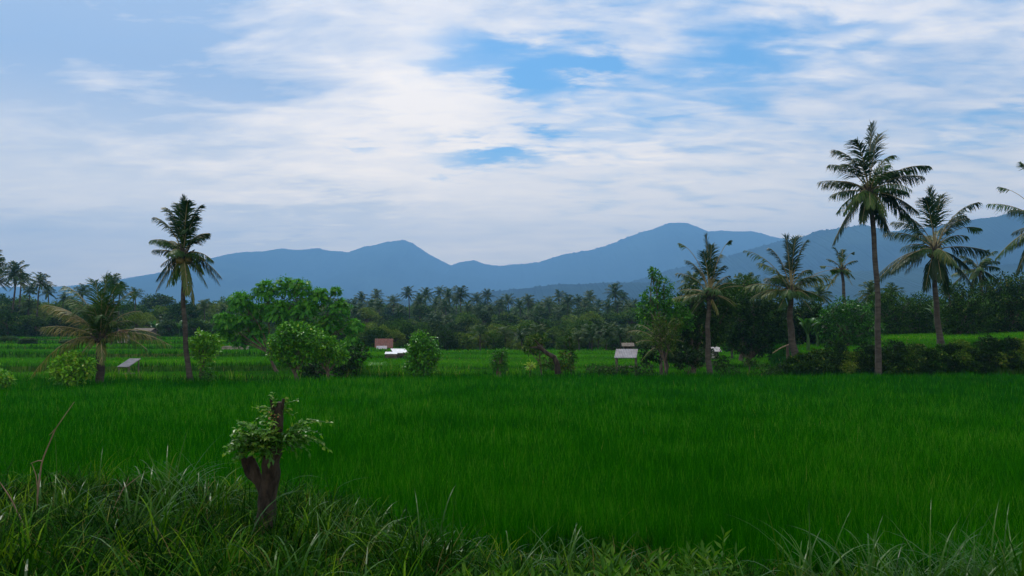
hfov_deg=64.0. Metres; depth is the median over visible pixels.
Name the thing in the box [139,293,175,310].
woodland tree
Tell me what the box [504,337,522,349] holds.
woodland tree
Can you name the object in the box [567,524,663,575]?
grass clump
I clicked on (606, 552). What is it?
leafy weed
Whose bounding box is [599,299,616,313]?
coconut palm
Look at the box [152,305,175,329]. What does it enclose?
woodland tree
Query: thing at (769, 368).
bund weed
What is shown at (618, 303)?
coconut palm
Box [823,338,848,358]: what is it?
hedge plant
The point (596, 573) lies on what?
leafy weed
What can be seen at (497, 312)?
woodland tree
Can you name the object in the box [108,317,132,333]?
woodland tree
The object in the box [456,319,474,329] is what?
woodland tree
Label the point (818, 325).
banana plant
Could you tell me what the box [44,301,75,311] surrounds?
woodland tree
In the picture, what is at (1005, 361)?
hedge plant
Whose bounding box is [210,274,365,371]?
pinnate tree
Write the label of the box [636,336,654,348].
woodland tree
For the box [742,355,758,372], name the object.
dark shrub
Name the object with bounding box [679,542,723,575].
leafy weed
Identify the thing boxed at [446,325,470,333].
woodland tree
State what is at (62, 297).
coconut palm
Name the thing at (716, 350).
farm hut
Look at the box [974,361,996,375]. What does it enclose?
hedge plant
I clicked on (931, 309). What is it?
banana plant
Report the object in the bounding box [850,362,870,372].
hedge plant
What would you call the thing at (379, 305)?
coconut palm
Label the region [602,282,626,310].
coconut palm
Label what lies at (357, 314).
coconut palm
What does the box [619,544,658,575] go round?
leafy weed
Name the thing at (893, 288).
coconut palm
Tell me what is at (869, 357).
hedge plant
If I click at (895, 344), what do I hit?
hedge plant
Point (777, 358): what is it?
terrace grass
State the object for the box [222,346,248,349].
terrace wall
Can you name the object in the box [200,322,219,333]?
woodland tree
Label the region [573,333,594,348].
woodland tree
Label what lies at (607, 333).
coconut palm
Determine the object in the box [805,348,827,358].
hedge plant
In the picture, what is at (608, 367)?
bund weed
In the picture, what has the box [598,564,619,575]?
leafy weed
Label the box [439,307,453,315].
coconut palm
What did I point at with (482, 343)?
woodland tree
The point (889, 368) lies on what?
hedge plant
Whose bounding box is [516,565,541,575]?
leafy weed
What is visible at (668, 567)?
leafy weed
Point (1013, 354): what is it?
hedge plant
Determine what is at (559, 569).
leafy weed
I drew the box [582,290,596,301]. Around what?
coconut palm
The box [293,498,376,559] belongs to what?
grass clump
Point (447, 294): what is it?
coconut palm
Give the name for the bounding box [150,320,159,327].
banana plant
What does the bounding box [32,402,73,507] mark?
dry twig
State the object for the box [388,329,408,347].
woodland tree
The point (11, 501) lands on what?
dry twig
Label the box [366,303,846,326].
distant wood
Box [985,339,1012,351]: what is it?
hedge plant
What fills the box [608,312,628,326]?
woodland tree
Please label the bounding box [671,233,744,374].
coconut palm
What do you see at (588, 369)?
bund weed
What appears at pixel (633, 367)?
bund weed
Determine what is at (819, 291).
coconut palm
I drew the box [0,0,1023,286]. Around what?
sky
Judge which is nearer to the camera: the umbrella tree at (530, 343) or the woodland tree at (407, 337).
the umbrella tree at (530, 343)
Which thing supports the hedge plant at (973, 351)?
on the ground at (22, 369)
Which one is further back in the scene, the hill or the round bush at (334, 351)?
the hill
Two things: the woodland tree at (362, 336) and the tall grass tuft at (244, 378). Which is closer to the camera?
the tall grass tuft at (244, 378)
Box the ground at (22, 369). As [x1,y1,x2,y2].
[0,331,1023,575]
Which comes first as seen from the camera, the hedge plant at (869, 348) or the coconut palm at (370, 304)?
the hedge plant at (869, 348)
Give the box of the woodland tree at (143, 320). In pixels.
[125,312,149,329]
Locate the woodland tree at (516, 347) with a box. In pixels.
[511,334,533,349]
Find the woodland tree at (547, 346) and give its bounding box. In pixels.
[526,330,551,348]
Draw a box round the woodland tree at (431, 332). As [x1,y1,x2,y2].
[415,327,436,344]
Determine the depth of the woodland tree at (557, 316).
137.94 m
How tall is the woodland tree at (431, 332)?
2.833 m
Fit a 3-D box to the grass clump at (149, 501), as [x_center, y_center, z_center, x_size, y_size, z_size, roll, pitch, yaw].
[-2.391,1.491,5.577,0.879,0.492,0.764,3,-4,-45]
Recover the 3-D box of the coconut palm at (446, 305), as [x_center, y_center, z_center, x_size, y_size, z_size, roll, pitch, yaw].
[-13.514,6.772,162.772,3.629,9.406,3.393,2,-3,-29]
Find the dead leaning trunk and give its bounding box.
[529,340,560,373]
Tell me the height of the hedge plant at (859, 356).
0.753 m
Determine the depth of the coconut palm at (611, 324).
82.26 m
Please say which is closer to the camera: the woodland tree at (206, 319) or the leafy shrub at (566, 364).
the leafy shrub at (566, 364)
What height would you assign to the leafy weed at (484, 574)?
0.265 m
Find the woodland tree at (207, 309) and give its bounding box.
[195,300,216,318]
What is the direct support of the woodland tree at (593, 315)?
on the ground at (22, 369)
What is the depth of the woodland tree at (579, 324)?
99.55 m
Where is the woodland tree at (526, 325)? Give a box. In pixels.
[515,320,538,335]
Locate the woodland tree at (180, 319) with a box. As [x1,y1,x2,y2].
[175,314,192,335]
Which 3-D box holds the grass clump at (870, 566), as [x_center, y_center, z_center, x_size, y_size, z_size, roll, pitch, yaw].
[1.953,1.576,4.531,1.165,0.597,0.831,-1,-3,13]
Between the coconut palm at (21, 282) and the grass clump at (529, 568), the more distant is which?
the coconut palm at (21, 282)
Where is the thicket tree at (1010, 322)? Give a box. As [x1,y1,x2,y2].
[968,271,1023,332]
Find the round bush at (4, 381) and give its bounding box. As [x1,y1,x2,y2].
[0,363,17,387]
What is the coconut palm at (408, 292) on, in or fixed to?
on the ground at (22, 369)
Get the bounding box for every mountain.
[0,223,784,307]
[627,213,1023,282]
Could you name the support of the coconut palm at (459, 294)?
on the ground at (22, 369)
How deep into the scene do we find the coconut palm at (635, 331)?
82.81 m
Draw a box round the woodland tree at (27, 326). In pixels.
[6,317,31,335]
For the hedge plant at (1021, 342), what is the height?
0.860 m
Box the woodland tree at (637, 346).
[626,333,645,349]
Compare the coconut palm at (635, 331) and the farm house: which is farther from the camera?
the coconut palm at (635, 331)
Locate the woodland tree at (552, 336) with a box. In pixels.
[545,333,558,348]
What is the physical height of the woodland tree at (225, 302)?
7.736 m
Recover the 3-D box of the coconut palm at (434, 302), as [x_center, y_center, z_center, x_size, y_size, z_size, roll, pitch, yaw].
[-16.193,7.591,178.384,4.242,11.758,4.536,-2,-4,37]
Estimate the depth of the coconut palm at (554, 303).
177.92 m
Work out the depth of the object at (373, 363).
40.69 m
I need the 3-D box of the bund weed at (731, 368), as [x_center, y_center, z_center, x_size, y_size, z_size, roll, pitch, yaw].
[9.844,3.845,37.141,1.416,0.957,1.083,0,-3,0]
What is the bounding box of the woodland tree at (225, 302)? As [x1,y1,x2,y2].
[213,296,247,305]
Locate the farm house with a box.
[375,339,392,348]
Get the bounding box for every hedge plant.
[776,363,793,375]
[783,356,800,364]
[792,352,808,362]
[800,360,822,375]
[801,352,821,363]
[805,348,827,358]
[813,358,839,374]
[817,348,834,361]
[821,351,851,371]
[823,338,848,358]
[835,360,860,374]
[842,350,863,362]
[848,351,867,361]
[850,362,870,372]
[853,342,874,355]
[855,352,874,372]
[874,361,899,374]
[881,339,907,354]
[882,349,909,370]
[882,350,898,362]
[896,346,918,358]
[901,354,931,371]
[905,342,927,356]
[920,361,939,374]
[921,346,938,361]
[926,347,949,362]
[935,344,952,353]
[935,354,952,365]
[943,356,965,373]
[945,342,965,358]
[950,338,972,352]
[950,350,974,365]
[963,346,983,360]
[965,361,986,373]
[973,333,1001,350]
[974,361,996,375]
[975,346,993,361]
[978,345,1003,368]
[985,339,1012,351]
[987,351,1012,366]
[998,348,1023,369]
[999,335,1021,352]
[1008,336,1023,349]
[1010,349,1023,364]
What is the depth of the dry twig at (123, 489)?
6.53 m
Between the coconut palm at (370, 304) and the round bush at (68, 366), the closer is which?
the round bush at (68, 366)
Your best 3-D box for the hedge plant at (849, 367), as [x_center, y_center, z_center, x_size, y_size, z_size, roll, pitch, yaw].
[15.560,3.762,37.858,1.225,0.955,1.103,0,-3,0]
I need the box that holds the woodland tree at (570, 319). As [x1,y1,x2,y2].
[558,314,579,327]
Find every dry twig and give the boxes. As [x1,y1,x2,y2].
[0,482,22,522]
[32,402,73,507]
[111,475,139,512]
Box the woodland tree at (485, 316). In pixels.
[475,310,493,326]
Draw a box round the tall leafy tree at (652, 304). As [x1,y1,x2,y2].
[632,266,696,373]
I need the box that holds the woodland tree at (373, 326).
[365,322,377,329]
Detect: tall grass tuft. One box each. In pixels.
[104,368,133,381]
[120,370,144,380]
[135,372,161,380]
[223,371,254,382]
[226,371,256,381]
[342,366,368,379]
[351,363,378,376]
[365,359,394,375]
[368,356,401,377]
[389,365,415,376]
[429,365,458,376]
[450,367,472,375]
[505,367,525,374]
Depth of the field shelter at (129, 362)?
38.31 m
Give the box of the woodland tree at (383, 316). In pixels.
[370,313,391,322]
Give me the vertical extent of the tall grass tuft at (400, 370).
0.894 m
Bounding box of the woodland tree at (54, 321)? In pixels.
[44,314,74,336]
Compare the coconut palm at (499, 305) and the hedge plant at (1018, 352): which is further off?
the coconut palm at (499, 305)
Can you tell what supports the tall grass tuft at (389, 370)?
on the ground at (22, 369)
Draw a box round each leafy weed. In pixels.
[447,561,474,575]
[458,562,510,575]
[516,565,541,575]
[542,555,568,575]
[559,565,582,575]
[572,551,611,575]
[593,539,623,575]
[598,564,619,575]
[610,555,667,575]
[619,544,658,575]
[648,553,680,575]
[653,546,700,575]
[670,569,701,575]
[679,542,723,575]
[695,526,745,575]
[696,561,730,575]
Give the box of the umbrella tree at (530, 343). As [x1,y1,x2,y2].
[520,332,549,373]
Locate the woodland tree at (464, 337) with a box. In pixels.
[451,332,477,349]
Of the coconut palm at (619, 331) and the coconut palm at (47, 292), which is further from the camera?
the coconut palm at (47, 292)
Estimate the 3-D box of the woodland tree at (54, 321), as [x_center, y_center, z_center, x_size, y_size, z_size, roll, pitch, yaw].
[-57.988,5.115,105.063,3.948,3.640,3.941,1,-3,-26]
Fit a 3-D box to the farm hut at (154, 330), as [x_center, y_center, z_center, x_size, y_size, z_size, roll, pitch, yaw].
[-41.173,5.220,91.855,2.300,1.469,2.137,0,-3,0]
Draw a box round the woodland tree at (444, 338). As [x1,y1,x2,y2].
[434,329,458,349]
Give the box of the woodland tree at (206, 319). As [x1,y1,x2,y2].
[197,312,213,321]
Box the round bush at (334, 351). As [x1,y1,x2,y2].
[309,330,350,375]
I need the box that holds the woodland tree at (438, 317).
[420,316,444,322]
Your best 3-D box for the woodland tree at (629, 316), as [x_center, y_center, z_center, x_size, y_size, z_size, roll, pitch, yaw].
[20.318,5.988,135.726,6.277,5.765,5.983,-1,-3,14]
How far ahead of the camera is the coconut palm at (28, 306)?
111.55 m
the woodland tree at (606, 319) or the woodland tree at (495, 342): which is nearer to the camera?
the woodland tree at (495, 342)
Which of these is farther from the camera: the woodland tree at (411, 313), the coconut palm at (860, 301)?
the woodland tree at (411, 313)
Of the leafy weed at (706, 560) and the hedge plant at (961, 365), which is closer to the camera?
the leafy weed at (706, 560)
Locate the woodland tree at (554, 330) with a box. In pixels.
[545,326,564,342]
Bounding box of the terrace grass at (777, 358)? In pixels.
[0,329,1023,385]
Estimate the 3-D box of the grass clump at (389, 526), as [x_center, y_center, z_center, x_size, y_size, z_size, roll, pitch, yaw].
[-1.000,1.694,5.799,0.730,0.423,0.604,1,-3,-16]
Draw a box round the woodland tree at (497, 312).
[489,308,507,318]
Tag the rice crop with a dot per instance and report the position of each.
(657, 461)
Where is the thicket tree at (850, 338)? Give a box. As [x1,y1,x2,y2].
[810,294,888,346]
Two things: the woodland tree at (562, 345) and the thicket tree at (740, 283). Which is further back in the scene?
the woodland tree at (562, 345)
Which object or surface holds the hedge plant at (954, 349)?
on the ground at (22, 369)
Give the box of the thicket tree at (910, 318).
[865,288,947,334]
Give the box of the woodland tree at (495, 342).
[483,330,504,349]
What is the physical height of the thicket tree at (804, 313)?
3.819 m
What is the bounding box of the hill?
[149,263,1023,310]
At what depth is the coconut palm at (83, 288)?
109.70 m
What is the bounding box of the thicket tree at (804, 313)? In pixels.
[775,298,838,344]
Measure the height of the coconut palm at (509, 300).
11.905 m
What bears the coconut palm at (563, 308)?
on the ground at (22, 369)
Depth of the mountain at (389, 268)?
4972.65 m
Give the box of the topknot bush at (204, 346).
[188,327,226,380]
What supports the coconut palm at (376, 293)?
on the ground at (22, 369)
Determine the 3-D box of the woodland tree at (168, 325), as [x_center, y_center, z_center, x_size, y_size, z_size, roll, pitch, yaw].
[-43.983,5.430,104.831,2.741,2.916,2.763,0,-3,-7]
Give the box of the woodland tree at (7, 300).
[0,296,16,306]
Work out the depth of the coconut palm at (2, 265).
95.82 m
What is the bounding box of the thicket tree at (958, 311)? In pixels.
[931,279,1002,335]
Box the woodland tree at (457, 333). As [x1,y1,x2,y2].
[453,331,467,347]
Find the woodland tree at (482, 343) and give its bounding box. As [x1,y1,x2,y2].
[473,329,494,347]
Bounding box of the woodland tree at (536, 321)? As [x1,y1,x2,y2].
[525,318,545,330]
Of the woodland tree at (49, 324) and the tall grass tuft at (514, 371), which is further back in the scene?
the woodland tree at (49, 324)
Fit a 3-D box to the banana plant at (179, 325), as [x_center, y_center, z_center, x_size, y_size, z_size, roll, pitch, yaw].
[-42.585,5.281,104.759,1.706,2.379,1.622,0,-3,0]
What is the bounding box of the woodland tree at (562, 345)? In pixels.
[555,336,579,349]
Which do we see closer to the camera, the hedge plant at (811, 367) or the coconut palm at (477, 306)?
the hedge plant at (811, 367)
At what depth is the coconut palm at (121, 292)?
89.90 m
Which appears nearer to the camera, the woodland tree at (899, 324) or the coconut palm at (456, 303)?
the woodland tree at (899, 324)
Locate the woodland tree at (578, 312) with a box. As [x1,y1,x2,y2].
[572,308,595,316]
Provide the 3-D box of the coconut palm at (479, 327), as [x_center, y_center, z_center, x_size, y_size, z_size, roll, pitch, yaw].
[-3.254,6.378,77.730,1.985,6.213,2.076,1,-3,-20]
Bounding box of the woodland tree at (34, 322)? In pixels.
[25,317,48,336]
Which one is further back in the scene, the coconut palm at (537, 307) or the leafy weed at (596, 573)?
the coconut palm at (537, 307)
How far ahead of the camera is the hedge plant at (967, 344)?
38.45 m
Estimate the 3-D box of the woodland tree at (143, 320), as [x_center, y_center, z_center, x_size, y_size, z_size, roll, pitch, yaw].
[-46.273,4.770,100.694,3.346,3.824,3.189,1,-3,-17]
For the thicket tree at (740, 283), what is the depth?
57.91 m
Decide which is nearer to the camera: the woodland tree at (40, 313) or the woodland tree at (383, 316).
the woodland tree at (40, 313)
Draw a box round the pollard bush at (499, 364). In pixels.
[488,347,508,376]
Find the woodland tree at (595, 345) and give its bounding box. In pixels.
[590,339,602,347]
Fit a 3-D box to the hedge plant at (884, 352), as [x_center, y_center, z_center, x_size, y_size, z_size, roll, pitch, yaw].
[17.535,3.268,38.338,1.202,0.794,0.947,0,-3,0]
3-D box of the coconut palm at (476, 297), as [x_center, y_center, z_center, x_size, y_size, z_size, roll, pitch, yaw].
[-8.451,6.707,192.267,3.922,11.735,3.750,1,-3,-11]
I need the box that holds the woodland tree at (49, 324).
[38,314,66,336]
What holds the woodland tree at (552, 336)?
on the ground at (22, 369)
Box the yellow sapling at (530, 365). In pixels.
[523,360,537,377]
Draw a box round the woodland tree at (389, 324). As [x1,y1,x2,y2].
[383,320,401,331]
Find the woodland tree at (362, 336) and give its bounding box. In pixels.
[356,327,376,345]
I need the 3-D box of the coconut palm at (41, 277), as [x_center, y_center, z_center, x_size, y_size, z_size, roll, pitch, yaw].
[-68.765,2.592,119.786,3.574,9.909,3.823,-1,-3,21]
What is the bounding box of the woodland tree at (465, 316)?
[454,311,480,325]
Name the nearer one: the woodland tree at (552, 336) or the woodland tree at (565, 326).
the woodland tree at (552, 336)
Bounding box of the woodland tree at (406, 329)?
[396,323,417,342]
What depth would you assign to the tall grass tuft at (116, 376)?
33.66 m
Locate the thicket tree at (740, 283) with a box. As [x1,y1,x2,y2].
[721,272,772,360]
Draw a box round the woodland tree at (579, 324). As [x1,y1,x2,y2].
[565,319,594,332]
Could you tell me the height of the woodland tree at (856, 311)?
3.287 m
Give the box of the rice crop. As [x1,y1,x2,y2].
[0,368,1023,575]
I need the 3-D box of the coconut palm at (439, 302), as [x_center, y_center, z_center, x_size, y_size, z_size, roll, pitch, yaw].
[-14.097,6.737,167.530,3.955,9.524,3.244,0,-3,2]
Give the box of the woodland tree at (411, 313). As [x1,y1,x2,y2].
[406,304,432,319]
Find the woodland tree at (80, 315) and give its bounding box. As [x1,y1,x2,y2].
[71,312,90,334]
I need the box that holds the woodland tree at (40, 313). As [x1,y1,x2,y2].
[32,301,59,320]
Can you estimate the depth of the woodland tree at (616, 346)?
79.77 m
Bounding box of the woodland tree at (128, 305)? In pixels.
[117,301,142,315]
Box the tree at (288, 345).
[266,320,324,379]
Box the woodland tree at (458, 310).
[454,305,463,314]
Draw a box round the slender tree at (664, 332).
[647,311,684,372]
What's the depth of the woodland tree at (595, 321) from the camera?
106.77 m
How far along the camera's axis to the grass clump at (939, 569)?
4.76 m
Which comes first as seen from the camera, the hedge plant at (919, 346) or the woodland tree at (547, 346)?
the hedge plant at (919, 346)
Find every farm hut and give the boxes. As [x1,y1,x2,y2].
[131,328,158,340]
[621,343,633,348]
[711,347,721,357]
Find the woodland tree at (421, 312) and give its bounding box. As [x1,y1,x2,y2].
[413,306,435,318]
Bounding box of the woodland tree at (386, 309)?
[384,302,404,315]
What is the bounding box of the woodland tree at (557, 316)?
[547,313,572,323]
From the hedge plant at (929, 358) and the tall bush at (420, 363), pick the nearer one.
the tall bush at (420, 363)
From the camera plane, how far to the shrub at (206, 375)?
33.18 m
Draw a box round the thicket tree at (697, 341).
[658,283,741,372]
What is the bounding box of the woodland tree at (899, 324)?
[881,318,910,334]
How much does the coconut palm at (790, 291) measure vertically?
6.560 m
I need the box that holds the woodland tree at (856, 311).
[835,300,869,325]
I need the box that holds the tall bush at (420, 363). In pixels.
[401,329,443,376]
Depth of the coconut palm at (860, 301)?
79.83 m
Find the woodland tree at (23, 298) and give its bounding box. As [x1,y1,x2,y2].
[8,295,40,306]
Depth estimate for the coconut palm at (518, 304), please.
164.69 m
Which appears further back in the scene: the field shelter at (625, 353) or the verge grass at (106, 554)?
the field shelter at (625, 353)
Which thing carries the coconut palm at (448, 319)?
on the ground at (22, 369)
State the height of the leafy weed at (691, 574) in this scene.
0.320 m
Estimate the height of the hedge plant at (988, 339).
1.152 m
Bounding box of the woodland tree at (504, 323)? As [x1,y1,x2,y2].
[489,320,508,327]
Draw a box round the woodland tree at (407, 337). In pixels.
[405,331,412,346]
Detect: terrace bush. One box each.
[0,335,18,341]
[16,337,37,343]
[58,339,73,343]
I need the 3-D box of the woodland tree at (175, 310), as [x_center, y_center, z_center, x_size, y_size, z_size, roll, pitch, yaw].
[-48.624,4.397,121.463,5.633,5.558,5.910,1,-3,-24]
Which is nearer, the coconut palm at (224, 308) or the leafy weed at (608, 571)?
the leafy weed at (608, 571)
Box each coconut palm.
[0,250,10,275]
[0,268,15,290]
[3,260,34,312]
[8,272,32,314]
[18,299,40,315]
[21,281,39,314]
[27,272,53,317]
[29,272,171,383]
[37,284,57,301]
[55,292,71,311]
[73,283,91,311]
[101,273,126,345]
[114,281,130,329]
[128,287,144,310]
[148,194,222,382]
[158,313,174,329]
[193,299,213,319]
[214,304,232,313]
[320,305,329,318]
[346,306,365,322]
[349,297,359,306]
[353,291,369,304]
[363,299,382,312]
[369,289,385,312]
[373,299,384,313]
[386,294,401,313]
[392,306,408,317]
[394,303,405,313]
[399,286,417,318]
[411,293,427,308]
[418,287,434,307]
[423,311,439,322]
[426,296,443,310]
[433,285,446,296]
[434,298,447,314]
[437,298,453,316]
[438,287,457,313]
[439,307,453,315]
[440,314,455,325]
[449,285,470,312]
[452,298,463,316]
[459,300,477,314]
[467,323,489,350]
[469,292,483,305]
[472,303,486,314]
[480,289,495,306]
[480,302,497,315]
[493,297,507,314]
[497,325,514,347]
[501,293,517,310]
[509,298,528,315]
[510,328,528,349]
[521,293,536,313]
[523,308,540,319]
[528,324,548,335]
[531,305,544,310]
[540,296,557,312]
[543,299,555,312]
[552,305,565,314]
[553,289,566,303]
[554,303,570,315]
[559,293,577,314]
[570,328,587,349]
[571,294,585,309]
[575,297,594,310]
[578,300,590,308]
[580,324,597,348]
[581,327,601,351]
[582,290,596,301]
[588,323,607,347]
[590,307,602,313]
[592,298,605,311]
[596,326,618,350]
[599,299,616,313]
[601,321,618,338]
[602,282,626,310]
[608,325,630,348]
[612,298,621,313]
[614,292,631,311]
[617,300,634,313]
[623,301,636,311]
[624,324,641,342]
[625,325,646,341]
[627,312,682,374]
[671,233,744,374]
[675,271,706,310]
[713,279,739,358]
[735,272,760,325]
[742,233,838,356]
[809,282,834,320]
[816,121,932,375]
[820,247,857,335]
[854,279,887,315]
[858,293,870,309]
[873,185,990,344]
[881,282,905,300]
[940,283,958,303]
[951,250,1000,293]
[986,161,1023,274]
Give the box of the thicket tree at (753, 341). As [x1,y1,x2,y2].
[715,286,794,365]
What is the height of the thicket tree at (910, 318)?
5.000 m
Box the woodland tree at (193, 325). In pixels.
[182,318,206,336]
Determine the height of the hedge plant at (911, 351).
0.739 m
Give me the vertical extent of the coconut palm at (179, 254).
7.992 m
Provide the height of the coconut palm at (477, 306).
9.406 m
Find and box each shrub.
[196,364,216,381]
[299,342,371,379]
[535,349,576,372]
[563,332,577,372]
[637,343,662,374]
[667,345,730,375]
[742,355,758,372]
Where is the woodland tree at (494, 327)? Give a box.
[488,323,505,331]
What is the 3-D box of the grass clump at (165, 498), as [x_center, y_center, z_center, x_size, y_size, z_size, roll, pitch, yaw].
[-2.837,1.566,6.845,1.050,0.781,1.084,0,-3,0]
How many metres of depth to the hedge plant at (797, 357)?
38.38 m
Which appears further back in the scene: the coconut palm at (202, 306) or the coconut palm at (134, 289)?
the coconut palm at (134, 289)
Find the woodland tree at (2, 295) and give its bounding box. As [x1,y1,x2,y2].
[0,293,7,300]
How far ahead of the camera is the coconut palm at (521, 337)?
77.96 m
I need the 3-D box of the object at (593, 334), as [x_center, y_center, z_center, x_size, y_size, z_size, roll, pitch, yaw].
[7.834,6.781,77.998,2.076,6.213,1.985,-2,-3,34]
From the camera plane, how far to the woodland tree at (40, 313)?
122.81 m
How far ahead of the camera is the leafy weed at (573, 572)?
4.58 m
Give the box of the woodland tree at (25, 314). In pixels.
[21,303,44,327]
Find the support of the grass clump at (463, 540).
on the ground at (22, 369)
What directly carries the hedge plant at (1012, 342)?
on the ground at (22, 369)
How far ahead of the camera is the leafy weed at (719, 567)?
4.33 m
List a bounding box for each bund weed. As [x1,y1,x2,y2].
[585,363,605,375]
[595,363,617,376]
[606,364,628,376]
[618,362,640,377]
[631,362,660,376]
[714,362,740,377]
[750,361,782,375]
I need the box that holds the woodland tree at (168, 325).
[158,319,178,336]
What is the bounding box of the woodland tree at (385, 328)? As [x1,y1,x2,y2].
[379,324,391,338]
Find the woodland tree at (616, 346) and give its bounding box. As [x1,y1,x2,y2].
[603,337,629,350]
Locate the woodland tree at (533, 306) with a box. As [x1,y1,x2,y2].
[523,302,541,314]
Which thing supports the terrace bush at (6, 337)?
on the ground at (22, 369)
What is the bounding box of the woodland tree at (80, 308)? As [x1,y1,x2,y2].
[66,302,95,315]
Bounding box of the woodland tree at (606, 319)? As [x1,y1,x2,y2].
[595,313,617,327]
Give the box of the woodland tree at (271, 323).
[263,315,286,326]
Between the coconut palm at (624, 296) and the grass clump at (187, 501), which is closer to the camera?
the grass clump at (187, 501)
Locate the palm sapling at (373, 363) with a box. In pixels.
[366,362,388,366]
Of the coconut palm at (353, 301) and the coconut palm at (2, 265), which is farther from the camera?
the coconut palm at (353, 301)
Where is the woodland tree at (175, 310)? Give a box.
[167,300,201,328]
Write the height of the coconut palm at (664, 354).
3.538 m
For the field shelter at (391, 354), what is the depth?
60.09 m
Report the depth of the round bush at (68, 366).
30.68 m
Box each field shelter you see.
[117,358,139,373]
[385,352,397,358]
[391,348,406,357]
[614,349,637,370]
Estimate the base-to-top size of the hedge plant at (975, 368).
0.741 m
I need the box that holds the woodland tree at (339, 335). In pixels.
[332,325,347,342]
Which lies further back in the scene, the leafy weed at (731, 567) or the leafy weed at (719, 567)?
the leafy weed at (731, 567)
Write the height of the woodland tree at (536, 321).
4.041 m
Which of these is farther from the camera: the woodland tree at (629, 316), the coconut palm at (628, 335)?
the woodland tree at (629, 316)
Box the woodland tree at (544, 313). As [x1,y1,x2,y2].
[529,309,554,321]
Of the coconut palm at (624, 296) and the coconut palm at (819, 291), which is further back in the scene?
the coconut palm at (624, 296)
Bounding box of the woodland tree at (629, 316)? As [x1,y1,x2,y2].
[616,307,648,326]
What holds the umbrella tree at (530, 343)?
on the ground at (22, 369)
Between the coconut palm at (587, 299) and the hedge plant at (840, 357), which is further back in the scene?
the coconut palm at (587, 299)
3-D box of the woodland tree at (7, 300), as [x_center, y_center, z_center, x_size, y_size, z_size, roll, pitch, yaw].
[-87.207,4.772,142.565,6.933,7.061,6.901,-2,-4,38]
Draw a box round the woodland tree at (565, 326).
[556,320,580,332]
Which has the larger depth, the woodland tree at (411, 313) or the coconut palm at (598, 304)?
the woodland tree at (411, 313)
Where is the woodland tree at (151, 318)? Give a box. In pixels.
[136,312,158,333]
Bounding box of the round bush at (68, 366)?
[44,350,98,388]
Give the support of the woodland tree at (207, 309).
on the ground at (22, 369)
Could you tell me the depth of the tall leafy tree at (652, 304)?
42.90 m
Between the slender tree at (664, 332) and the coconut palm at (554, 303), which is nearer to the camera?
the slender tree at (664, 332)
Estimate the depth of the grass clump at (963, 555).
5.42 m
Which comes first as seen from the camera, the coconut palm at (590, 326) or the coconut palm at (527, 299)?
the coconut palm at (590, 326)
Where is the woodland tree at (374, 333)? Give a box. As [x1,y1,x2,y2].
[364,327,389,347]
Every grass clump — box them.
[18,472,123,521]
[96,465,199,538]
[103,430,225,513]
[152,447,252,524]
[226,533,330,575]
[290,495,353,530]
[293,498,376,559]
[319,503,408,554]
[363,511,474,575]
[426,515,503,555]
[451,524,564,575]
[529,525,597,565]
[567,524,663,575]
[730,506,873,575]
[765,516,976,575]
[793,526,958,575]
[844,522,994,575]
[875,502,1022,575]
[941,539,1023,575]
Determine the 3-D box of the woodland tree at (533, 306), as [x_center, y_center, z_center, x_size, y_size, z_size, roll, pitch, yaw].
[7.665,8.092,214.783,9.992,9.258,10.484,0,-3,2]
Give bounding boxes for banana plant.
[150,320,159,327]
[176,320,182,335]
[796,316,817,350]
[811,316,824,346]
[925,302,946,314]
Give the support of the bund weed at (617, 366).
on the ground at (22, 369)
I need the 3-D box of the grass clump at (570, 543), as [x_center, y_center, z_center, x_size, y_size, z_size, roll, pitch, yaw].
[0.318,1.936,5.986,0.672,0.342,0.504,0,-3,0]
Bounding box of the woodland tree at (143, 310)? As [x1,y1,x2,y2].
[123,306,158,326]
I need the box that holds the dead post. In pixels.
[773,344,788,357]
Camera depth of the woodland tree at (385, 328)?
82.59 m
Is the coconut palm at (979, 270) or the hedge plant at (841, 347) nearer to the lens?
the hedge plant at (841, 347)
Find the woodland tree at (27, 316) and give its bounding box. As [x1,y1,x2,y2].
[15,314,38,336]
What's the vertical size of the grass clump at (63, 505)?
0.485 m
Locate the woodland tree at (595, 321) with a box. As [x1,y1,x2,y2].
[585,318,603,328]
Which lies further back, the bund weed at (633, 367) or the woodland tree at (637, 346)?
the woodland tree at (637, 346)
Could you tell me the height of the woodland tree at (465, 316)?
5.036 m
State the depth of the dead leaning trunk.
36.41 m
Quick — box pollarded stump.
[222,392,332,543]
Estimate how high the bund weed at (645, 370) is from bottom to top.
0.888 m
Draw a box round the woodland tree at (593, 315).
[578,311,604,322]
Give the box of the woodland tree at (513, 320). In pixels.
[492,313,521,325]
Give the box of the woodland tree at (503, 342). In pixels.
[500,336,513,347]
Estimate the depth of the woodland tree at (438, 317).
142.80 m
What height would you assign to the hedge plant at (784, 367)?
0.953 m
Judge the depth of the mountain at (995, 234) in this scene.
2832.25 m
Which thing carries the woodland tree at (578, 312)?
on the ground at (22, 369)
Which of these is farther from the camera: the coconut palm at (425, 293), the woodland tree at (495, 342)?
the coconut palm at (425, 293)
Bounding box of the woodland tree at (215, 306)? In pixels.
[205,302,227,316]
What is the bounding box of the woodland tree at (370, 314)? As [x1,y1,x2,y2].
[352,307,379,324]
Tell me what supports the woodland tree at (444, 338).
on the ground at (22, 369)
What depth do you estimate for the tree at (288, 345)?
35.13 m
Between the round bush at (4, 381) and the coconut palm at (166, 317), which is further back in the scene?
the coconut palm at (166, 317)
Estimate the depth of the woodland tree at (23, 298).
140.16 m
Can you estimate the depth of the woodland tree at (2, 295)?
167.77 m
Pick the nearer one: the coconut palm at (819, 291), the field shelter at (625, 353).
the field shelter at (625, 353)

